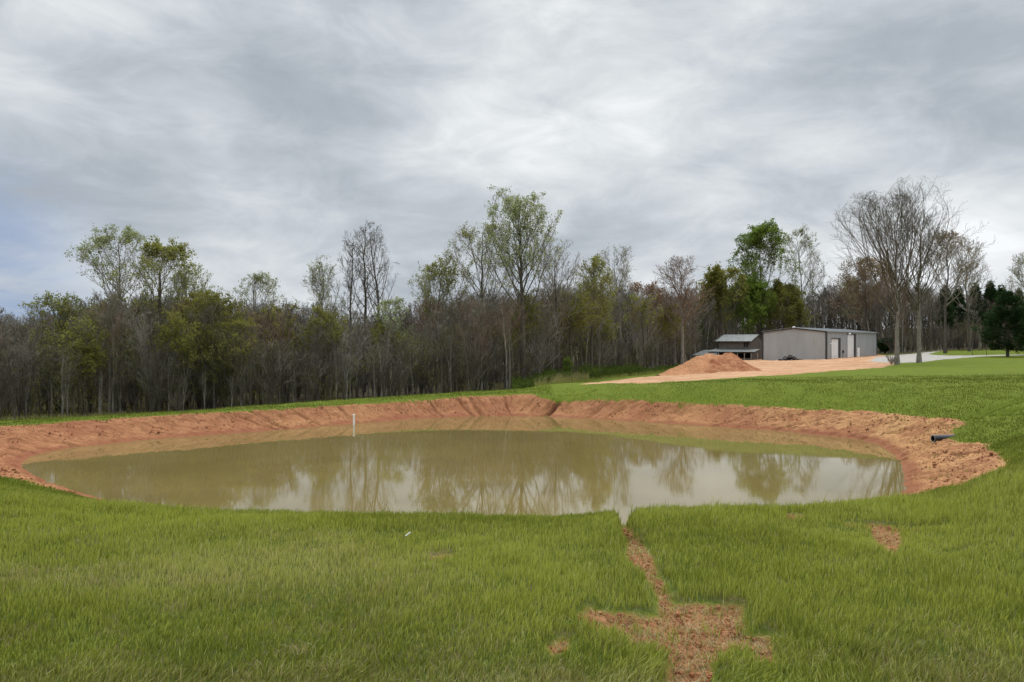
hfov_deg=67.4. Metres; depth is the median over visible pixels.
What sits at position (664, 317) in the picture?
leafing tree
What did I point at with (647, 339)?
bare clump
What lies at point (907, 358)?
gravel road
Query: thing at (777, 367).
dirt yard
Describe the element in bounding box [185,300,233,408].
bare tree
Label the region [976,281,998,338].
pine tree
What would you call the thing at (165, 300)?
bare tree
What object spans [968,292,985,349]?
bare tree
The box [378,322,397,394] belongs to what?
bare tree
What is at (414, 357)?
bare tree
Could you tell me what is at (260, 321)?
bare tree
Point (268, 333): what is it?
bare tree
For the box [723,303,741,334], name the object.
bare clump
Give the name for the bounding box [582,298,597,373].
bare tree
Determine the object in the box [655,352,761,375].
dirt pile
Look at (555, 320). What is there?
bare tree
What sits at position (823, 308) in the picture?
bare tree
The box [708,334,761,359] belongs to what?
timber barn
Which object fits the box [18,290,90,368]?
budding tree
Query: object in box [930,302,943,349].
bare tree
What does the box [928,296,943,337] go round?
bare tree
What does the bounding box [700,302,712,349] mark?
bare tree
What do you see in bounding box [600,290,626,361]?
bare tree
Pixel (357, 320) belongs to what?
bare tree
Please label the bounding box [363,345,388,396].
bare tree
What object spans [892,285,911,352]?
bare tree
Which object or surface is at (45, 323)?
bare tree
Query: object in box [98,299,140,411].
bare tree
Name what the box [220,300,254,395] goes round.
bare tree
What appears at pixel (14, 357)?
bare tree
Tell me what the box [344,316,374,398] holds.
bare tree
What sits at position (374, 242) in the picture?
bare poplar
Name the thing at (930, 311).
bare tree
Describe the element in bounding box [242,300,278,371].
bare tree
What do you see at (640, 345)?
bare clump
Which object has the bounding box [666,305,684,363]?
bare tree
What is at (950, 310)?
pine tree
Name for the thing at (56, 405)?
green shrub
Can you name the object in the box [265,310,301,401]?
bare tree
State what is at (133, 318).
leafing tree
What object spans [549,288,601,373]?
leafing tree
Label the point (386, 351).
bare tree
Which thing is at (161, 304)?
bare tree
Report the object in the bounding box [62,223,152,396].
poplar tree
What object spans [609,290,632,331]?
bare tree
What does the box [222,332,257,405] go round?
bare tree
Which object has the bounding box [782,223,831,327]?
bare poplar
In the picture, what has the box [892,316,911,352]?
bare clump
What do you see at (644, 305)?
leafing tree
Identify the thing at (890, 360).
dead branches
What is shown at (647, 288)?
budding tree
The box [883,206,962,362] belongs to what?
bare maple
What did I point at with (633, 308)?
bare tree
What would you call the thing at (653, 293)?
bare tree
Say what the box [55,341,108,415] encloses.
leafing tree
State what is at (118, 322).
bare tree
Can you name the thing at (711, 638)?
dead straw
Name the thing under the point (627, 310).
bare tree
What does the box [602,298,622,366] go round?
bare tree
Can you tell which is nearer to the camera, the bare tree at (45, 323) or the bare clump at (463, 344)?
the bare tree at (45, 323)
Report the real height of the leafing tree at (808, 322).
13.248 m
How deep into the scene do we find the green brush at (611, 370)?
89.52 m
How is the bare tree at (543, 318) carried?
on the forest floor
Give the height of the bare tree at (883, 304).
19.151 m
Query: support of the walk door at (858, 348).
in the metal workshop
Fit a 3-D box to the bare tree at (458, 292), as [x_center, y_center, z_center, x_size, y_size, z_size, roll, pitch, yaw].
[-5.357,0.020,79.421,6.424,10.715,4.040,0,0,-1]
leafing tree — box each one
[50,316,130,415]
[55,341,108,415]
[84,297,115,374]
[84,306,114,407]
[111,291,163,405]
[128,297,180,399]
[146,305,202,409]
[158,303,207,410]
[244,296,312,401]
[298,299,349,399]
[313,320,355,391]
[368,317,403,395]
[497,284,547,355]
[527,309,564,370]
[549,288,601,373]
[568,278,617,360]
[582,314,620,358]
[621,293,663,367]
[648,299,686,363]
[701,283,724,346]
[791,302,817,327]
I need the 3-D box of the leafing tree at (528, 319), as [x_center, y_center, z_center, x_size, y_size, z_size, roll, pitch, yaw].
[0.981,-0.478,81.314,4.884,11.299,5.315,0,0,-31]
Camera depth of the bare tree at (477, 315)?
73.29 m
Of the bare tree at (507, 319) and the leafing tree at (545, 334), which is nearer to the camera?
the bare tree at (507, 319)
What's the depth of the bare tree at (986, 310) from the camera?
179.50 m
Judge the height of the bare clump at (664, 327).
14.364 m
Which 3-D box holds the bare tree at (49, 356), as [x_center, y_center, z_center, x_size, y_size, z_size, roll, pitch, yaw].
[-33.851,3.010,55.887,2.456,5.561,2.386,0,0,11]
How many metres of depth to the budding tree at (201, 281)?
69.92 m
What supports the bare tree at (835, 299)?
on the forest floor
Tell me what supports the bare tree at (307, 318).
on the forest floor
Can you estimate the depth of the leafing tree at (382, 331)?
75.99 m
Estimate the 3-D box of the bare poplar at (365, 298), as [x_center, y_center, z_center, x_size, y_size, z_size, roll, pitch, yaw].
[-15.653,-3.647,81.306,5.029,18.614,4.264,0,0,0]
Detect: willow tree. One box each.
[174,288,260,408]
[193,319,267,406]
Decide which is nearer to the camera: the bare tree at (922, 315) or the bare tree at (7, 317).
the bare tree at (7, 317)
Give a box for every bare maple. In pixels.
[830,175,994,364]
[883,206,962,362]
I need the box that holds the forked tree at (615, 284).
[599,243,637,362]
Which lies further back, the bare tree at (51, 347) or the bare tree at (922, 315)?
the bare tree at (922, 315)
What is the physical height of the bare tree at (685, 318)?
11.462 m
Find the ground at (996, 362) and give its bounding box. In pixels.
[0,350,1023,681]
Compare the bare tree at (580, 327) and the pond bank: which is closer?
the pond bank
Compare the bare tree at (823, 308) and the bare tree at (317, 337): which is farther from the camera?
the bare tree at (823, 308)
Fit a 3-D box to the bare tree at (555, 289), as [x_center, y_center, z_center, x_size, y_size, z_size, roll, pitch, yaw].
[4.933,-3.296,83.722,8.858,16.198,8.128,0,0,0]
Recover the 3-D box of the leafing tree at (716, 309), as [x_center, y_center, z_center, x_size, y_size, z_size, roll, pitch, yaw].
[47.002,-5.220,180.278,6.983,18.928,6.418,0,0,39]
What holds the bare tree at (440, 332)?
on the forest floor
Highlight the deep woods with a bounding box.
[0,277,1016,399]
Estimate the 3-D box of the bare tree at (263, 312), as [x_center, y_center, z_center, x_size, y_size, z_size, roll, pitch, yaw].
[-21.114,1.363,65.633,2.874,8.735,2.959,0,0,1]
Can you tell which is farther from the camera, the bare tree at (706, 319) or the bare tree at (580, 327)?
the bare tree at (706, 319)
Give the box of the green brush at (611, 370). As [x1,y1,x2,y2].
[511,360,688,388]
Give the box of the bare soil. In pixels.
[435,514,899,681]
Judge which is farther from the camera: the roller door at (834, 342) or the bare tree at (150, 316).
the roller door at (834, 342)
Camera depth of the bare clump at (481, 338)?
71.38 m
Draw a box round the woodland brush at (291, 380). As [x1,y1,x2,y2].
[0,317,1013,418]
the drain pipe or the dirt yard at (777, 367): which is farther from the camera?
the dirt yard at (777, 367)
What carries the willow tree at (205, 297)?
on the forest floor
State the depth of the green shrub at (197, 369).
67.51 m
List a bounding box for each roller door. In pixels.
[831,339,837,358]
[847,335,853,356]
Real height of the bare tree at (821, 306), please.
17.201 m
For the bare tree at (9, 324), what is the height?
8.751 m
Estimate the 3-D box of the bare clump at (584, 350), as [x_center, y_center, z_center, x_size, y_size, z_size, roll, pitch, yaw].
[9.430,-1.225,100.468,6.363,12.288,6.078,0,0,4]
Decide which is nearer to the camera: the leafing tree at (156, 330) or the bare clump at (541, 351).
the leafing tree at (156, 330)
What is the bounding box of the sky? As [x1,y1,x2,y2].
[0,0,1023,328]
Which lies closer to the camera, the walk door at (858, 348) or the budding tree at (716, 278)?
the walk door at (858, 348)
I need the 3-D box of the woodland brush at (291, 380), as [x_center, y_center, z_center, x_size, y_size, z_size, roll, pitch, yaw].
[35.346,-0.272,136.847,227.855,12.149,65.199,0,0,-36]
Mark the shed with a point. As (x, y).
(702, 352)
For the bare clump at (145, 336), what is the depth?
57.34 m
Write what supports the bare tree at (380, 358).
on the forest floor
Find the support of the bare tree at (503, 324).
on the forest floor
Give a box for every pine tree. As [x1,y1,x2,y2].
[933,285,958,329]
[947,286,971,348]
[963,284,984,347]
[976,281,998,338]
[993,284,1010,315]
[1009,287,1023,346]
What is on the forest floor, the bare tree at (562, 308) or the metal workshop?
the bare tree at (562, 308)
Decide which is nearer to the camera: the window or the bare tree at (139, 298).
the bare tree at (139, 298)
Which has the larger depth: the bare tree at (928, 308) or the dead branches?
the bare tree at (928, 308)
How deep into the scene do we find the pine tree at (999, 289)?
184.57 m
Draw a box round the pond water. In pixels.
[22,415,907,523]
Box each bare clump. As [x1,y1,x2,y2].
[0,310,38,400]
[3,320,53,408]
[14,318,64,399]
[55,307,122,412]
[84,303,130,400]
[118,306,181,411]
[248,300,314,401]
[281,317,348,400]
[287,332,314,393]
[299,307,348,396]
[315,320,367,398]
[398,309,441,391]
[429,295,472,390]
[445,295,504,391]
[445,307,487,381]
[508,290,540,367]
[508,304,569,373]
[530,287,572,369]
[564,285,606,364]
[593,317,619,365]
[624,285,662,365]
[626,298,669,363]
[654,291,680,363]
[706,299,729,344]
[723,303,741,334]
[773,290,798,328]
[856,283,891,335]
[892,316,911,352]
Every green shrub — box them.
[30,348,78,410]
[34,345,86,412]
[112,340,140,403]
[121,339,191,410]
[184,347,216,401]
[194,360,231,407]
[329,349,361,397]
[405,340,435,389]
[695,311,722,346]
[903,339,913,351]
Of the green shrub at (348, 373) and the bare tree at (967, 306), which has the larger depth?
the bare tree at (967, 306)
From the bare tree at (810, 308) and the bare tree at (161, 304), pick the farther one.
the bare tree at (810, 308)
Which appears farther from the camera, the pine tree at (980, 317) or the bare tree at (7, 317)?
the pine tree at (980, 317)
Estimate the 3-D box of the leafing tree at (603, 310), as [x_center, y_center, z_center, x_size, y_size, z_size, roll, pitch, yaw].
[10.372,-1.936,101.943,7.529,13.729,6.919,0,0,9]
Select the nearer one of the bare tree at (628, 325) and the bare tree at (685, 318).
the bare tree at (685, 318)
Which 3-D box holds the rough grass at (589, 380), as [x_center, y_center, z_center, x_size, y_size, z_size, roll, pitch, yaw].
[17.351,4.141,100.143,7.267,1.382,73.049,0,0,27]
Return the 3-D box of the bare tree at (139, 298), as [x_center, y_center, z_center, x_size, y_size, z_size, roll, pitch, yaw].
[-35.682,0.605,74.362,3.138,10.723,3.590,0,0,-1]
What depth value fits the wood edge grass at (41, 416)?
54.78 m
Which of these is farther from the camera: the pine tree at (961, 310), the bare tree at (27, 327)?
the pine tree at (961, 310)
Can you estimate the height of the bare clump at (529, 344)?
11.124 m
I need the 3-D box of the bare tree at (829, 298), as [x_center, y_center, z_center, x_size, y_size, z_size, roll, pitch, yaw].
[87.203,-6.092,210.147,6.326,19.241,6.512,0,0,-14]
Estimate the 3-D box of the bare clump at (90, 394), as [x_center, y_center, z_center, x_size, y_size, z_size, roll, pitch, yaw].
[-32.624,1.495,59.597,4.783,8.670,5.199,0,0,13]
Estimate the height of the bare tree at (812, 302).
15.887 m
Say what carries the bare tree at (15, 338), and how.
on the forest floor
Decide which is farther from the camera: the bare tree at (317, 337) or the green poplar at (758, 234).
the green poplar at (758, 234)
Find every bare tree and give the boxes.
[0,306,26,348]
[0,315,17,381]
[0,317,12,361]
[0,319,26,364]
[0,337,41,419]
[0,344,37,416]
[1,321,31,402]
[2,316,45,415]
[14,315,61,407]
[26,310,56,359]
[32,345,64,414]
[33,345,65,416]
[85,318,134,410]
[86,300,144,413]
[89,309,132,413]
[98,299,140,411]
[124,303,168,411]
[129,293,156,400]
[132,297,173,366]
[149,291,172,339]
[154,326,200,408]
[156,298,214,409]
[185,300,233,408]
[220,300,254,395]
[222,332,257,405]
[227,310,279,405]
[238,326,266,404]
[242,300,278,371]
[250,306,283,404]
[251,305,280,396]
[264,340,293,403]
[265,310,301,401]
[280,313,308,393]
[296,302,318,392]
[301,322,330,396]
[337,354,362,398]
[343,310,371,359]
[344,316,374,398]
[347,313,371,382]
[360,314,377,390]
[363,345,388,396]
[365,342,392,396]
[375,333,395,395]
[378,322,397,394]
[393,305,415,390]
[393,305,418,387]
[395,341,419,393]
[399,341,422,394]
[410,296,445,392]
[411,298,448,359]
[417,310,448,392]
[426,330,454,392]
[428,303,454,388]
[432,289,489,390]
[439,320,465,392]
[441,306,469,390]
[456,309,488,390]
[459,291,500,384]
[472,296,499,390]
[474,288,506,389]
[475,297,505,389]
[477,292,511,383]
[485,296,521,388]
[489,296,533,387]
[491,295,524,383]
[494,294,511,382]
[517,235,595,372]
[525,286,550,354]
[533,304,555,372]
[537,283,579,370]
[538,300,569,348]
[561,307,578,369]
[567,288,593,366]
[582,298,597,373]
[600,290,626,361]
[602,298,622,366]
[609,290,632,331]
[615,301,637,366]
[617,285,635,365]
[625,284,642,362]
[635,285,669,367]
[646,289,667,365]
[662,296,679,340]
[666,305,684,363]
[671,300,694,362]
[685,288,699,358]
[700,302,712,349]
[702,298,718,347]
[725,302,748,331]
[804,299,818,325]
[806,294,823,327]
[817,298,831,326]
[818,285,835,328]
[818,293,827,326]
[824,283,847,328]
[831,286,849,328]
[835,295,852,328]
[857,295,877,330]
[860,277,876,316]
[868,283,887,330]
[870,282,893,353]
[877,289,889,331]
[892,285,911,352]
[908,287,928,351]
[910,286,930,349]
[912,283,932,321]
[916,288,938,349]
[921,287,936,350]
[926,294,947,349]
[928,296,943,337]
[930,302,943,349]
[935,238,996,350]
[966,310,977,347]
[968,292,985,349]
[970,298,991,347]
[972,298,993,347]
[1001,252,1023,306]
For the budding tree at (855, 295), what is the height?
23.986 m
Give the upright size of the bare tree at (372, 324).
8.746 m
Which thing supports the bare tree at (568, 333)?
on the forest floor
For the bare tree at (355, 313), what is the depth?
77.54 m
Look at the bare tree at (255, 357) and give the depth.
62.78 m
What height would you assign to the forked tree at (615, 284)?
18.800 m
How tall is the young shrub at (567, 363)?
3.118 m
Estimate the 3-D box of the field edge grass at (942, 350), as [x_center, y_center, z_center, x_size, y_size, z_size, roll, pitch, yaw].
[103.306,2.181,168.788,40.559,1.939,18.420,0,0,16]
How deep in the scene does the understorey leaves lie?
63.42 m
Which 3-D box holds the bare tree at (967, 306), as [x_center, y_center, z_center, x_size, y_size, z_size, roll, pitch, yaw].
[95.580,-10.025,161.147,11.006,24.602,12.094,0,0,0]
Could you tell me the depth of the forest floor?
75.46 m
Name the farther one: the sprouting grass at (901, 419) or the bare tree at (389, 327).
the bare tree at (389, 327)
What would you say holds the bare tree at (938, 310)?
on the ground at (996, 362)
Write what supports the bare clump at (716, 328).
on the forest floor
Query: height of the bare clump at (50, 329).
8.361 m
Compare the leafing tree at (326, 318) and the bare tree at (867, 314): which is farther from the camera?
the bare tree at (867, 314)
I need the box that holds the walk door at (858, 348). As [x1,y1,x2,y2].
[857,347,859,356]
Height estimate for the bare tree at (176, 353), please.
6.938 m
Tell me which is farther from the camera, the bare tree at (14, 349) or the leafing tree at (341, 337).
the leafing tree at (341, 337)
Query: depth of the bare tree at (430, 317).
85.53 m
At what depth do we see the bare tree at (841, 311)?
191.74 m
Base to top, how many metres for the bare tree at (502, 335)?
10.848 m
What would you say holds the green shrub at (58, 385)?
on the forest floor
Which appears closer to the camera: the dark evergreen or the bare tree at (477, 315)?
the bare tree at (477, 315)
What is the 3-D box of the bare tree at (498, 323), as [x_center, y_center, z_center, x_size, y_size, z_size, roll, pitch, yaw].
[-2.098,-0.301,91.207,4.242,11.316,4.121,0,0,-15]
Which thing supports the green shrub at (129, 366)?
on the forest floor
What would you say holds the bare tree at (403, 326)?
on the forest floor
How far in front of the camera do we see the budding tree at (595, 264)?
91.26 m
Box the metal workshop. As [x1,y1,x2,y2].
[761,326,877,359]
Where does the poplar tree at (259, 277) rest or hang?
on the forest floor
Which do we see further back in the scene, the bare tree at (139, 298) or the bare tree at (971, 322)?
the bare tree at (971, 322)
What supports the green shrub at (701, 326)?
on the forest floor
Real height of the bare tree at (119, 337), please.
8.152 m
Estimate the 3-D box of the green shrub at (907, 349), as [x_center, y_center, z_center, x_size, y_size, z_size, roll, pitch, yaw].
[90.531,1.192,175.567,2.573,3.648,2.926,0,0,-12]
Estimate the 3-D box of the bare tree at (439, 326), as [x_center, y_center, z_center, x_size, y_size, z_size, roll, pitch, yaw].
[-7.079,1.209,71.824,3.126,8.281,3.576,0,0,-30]
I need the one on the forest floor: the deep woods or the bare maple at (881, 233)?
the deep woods
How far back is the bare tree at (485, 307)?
74.85 m
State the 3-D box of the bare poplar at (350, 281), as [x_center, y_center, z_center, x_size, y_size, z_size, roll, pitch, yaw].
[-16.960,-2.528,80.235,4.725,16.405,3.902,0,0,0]
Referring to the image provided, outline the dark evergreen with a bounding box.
[968,290,1023,356]
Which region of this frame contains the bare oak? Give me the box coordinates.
[651,255,715,364]
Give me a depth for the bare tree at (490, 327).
81.46 m
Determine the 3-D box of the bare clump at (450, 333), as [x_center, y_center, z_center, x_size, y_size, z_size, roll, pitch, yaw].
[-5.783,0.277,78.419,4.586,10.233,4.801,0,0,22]
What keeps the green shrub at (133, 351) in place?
on the forest floor
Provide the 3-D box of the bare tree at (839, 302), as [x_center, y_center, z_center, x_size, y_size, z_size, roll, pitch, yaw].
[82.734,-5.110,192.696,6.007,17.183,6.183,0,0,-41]
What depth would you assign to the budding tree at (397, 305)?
77.33 m
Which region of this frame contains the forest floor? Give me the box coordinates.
[0,325,1005,418]
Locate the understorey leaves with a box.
[0,320,985,418]
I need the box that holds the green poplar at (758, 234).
[725,217,802,336]
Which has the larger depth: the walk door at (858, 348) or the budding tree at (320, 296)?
the walk door at (858, 348)
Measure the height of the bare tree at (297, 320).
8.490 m
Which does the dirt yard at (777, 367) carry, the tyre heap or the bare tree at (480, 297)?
the tyre heap
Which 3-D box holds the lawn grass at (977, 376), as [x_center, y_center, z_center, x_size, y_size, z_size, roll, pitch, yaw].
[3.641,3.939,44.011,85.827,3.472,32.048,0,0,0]
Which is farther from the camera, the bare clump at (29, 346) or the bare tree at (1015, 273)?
the bare tree at (1015, 273)
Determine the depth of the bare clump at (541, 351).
81.48 m
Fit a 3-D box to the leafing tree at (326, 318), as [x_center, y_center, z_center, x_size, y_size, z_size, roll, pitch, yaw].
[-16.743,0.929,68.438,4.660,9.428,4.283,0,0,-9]
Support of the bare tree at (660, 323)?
on the forest floor
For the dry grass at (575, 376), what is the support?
on the ground at (996, 362)
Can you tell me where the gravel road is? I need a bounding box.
[872,350,1012,362]
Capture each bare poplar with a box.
[328,239,371,393]
[341,219,388,391]
[344,226,400,393]
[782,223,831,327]
[924,225,981,352]
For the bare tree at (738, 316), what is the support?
on the forest floor
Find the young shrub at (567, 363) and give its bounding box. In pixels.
[560,356,573,374]
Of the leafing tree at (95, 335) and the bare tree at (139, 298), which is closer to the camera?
the leafing tree at (95, 335)
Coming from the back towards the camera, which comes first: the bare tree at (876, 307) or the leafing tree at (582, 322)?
the bare tree at (876, 307)
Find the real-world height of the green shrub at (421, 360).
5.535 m
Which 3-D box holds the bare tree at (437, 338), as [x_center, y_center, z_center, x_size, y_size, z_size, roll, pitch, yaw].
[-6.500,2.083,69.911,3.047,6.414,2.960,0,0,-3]
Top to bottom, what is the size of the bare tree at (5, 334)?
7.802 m
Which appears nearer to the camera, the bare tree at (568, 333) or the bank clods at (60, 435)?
the bank clods at (60, 435)
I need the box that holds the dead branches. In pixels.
[885,355,896,363]
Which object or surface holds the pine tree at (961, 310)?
on the forest floor
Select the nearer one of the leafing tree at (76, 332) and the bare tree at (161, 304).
the leafing tree at (76, 332)
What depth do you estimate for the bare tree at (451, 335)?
75.96 m
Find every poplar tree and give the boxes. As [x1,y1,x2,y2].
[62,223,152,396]
[101,233,208,405]
[231,269,284,393]
[441,221,524,390]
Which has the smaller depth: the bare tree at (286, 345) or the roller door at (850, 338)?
the bare tree at (286, 345)
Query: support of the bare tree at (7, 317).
on the forest floor
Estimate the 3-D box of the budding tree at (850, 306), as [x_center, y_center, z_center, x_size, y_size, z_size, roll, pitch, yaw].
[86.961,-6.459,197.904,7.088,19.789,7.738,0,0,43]
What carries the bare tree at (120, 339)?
on the forest floor
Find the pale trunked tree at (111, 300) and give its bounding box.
[62,277,146,413]
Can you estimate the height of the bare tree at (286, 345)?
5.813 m
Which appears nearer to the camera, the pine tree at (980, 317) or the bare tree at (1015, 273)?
the bare tree at (1015, 273)
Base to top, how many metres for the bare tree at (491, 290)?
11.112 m
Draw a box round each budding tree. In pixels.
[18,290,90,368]
[156,263,225,400]
[300,253,354,387]
[372,296,416,391]
[408,249,493,392]
[565,254,617,375]
[628,280,671,368]
[691,261,749,336]
[828,256,899,330]
[837,280,863,329]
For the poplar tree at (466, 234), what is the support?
on the forest floor
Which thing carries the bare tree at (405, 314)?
on the forest floor
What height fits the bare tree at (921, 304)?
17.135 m
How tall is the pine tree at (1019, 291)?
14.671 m
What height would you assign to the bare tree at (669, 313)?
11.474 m
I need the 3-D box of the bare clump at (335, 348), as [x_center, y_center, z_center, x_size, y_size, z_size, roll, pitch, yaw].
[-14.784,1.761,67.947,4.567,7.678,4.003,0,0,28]
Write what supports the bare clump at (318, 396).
on the forest floor
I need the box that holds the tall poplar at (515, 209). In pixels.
[467,184,564,386]
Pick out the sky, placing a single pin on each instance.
(255, 135)
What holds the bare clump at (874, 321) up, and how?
on the forest floor
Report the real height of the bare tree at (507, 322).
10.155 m
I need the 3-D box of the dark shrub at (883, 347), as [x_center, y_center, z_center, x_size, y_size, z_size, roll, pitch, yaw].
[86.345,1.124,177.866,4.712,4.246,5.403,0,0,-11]
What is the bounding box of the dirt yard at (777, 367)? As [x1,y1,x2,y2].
[583,355,893,383]
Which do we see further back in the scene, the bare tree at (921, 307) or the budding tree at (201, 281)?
the bare tree at (921, 307)
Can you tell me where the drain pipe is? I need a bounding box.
[931,435,955,441]
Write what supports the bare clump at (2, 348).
on the forest floor
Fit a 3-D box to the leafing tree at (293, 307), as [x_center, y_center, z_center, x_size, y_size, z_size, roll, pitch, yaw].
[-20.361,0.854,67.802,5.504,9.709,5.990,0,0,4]
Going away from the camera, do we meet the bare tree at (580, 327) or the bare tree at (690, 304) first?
the bare tree at (580, 327)
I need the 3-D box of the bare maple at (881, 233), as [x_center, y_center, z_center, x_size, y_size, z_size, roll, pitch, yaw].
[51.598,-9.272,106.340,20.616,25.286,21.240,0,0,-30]
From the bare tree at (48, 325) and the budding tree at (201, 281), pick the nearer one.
the bare tree at (48, 325)
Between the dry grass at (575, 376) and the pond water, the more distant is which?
the dry grass at (575, 376)
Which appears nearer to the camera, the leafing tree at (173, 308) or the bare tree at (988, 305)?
the leafing tree at (173, 308)
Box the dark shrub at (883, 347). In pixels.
[877,337,894,353]
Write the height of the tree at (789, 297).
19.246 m
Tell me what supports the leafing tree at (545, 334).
on the forest floor
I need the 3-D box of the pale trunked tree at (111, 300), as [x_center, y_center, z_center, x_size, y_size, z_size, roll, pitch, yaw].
[-30.848,0.477,57.629,4.997,10.617,5.351,0,0,0]
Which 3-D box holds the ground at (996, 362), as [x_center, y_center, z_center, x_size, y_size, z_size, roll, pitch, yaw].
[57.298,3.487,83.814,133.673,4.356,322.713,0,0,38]
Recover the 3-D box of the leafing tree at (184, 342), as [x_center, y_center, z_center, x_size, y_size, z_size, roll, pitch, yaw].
[-25.090,1.494,57.798,4.114,8.534,3.781,0,0,8]
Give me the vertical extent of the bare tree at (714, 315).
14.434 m
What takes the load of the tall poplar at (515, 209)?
on the forest floor
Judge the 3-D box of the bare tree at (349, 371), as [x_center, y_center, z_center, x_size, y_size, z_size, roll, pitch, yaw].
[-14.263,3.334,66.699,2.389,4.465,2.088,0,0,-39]
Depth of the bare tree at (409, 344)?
70.17 m
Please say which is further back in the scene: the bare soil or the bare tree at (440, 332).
the bare tree at (440, 332)
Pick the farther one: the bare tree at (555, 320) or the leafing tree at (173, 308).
the bare tree at (555, 320)
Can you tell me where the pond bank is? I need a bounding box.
[0,394,1004,500]
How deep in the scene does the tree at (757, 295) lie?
177.48 m
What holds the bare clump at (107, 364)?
on the forest floor
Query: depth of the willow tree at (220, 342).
59.84 m
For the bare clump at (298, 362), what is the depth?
81.23 m
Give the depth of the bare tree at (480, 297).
76.52 m
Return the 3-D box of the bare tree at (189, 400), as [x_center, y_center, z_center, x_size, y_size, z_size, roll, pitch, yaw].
[-25.976,1.185,61.868,3.682,9.220,5.854,0,0,23]
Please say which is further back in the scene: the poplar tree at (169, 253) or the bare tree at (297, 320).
the bare tree at (297, 320)
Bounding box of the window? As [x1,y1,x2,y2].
[743,343,748,347]
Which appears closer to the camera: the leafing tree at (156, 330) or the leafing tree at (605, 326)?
the leafing tree at (156, 330)
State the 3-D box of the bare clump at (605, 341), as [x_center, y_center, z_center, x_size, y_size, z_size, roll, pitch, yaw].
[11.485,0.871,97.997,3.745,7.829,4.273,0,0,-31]
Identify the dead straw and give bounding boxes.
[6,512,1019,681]
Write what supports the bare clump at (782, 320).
on the forest floor
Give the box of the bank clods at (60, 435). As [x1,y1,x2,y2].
[0,395,1000,492]
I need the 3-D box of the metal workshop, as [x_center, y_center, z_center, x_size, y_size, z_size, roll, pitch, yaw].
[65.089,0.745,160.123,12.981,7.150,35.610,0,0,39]
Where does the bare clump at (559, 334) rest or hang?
on the forest floor
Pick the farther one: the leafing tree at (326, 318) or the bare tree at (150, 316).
the leafing tree at (326, 318)
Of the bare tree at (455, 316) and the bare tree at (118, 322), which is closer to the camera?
the bare tree at (118, 322)
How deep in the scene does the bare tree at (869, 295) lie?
184.48 m
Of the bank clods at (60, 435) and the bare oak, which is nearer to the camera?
the bank clods at (60, 435)
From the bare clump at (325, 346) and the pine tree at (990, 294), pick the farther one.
the pine tree at (990, 294)
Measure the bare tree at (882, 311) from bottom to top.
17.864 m
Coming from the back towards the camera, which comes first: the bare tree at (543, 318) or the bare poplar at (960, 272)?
the bare poplar at (960, 272)
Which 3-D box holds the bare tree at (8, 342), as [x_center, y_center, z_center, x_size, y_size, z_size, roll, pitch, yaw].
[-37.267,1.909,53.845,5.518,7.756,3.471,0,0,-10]
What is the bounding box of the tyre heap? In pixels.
[778,355,801,360]
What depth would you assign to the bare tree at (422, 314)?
77.13 m
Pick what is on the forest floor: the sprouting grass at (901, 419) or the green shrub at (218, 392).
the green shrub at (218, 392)
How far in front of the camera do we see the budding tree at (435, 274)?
79.99 m
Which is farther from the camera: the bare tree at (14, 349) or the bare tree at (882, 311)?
the bare tree at (882, 311)
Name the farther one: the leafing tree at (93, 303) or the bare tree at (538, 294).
the bare tree at (538, 294)
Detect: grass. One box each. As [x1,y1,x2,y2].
[0,373,1023,454]
[0,386,534,420]
[534,366,673,385]
[534,369,589,385]
[880,348,1014,354]
[881,414,986,479]
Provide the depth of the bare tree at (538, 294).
93.93 m
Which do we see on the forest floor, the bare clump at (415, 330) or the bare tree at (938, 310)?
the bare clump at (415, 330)

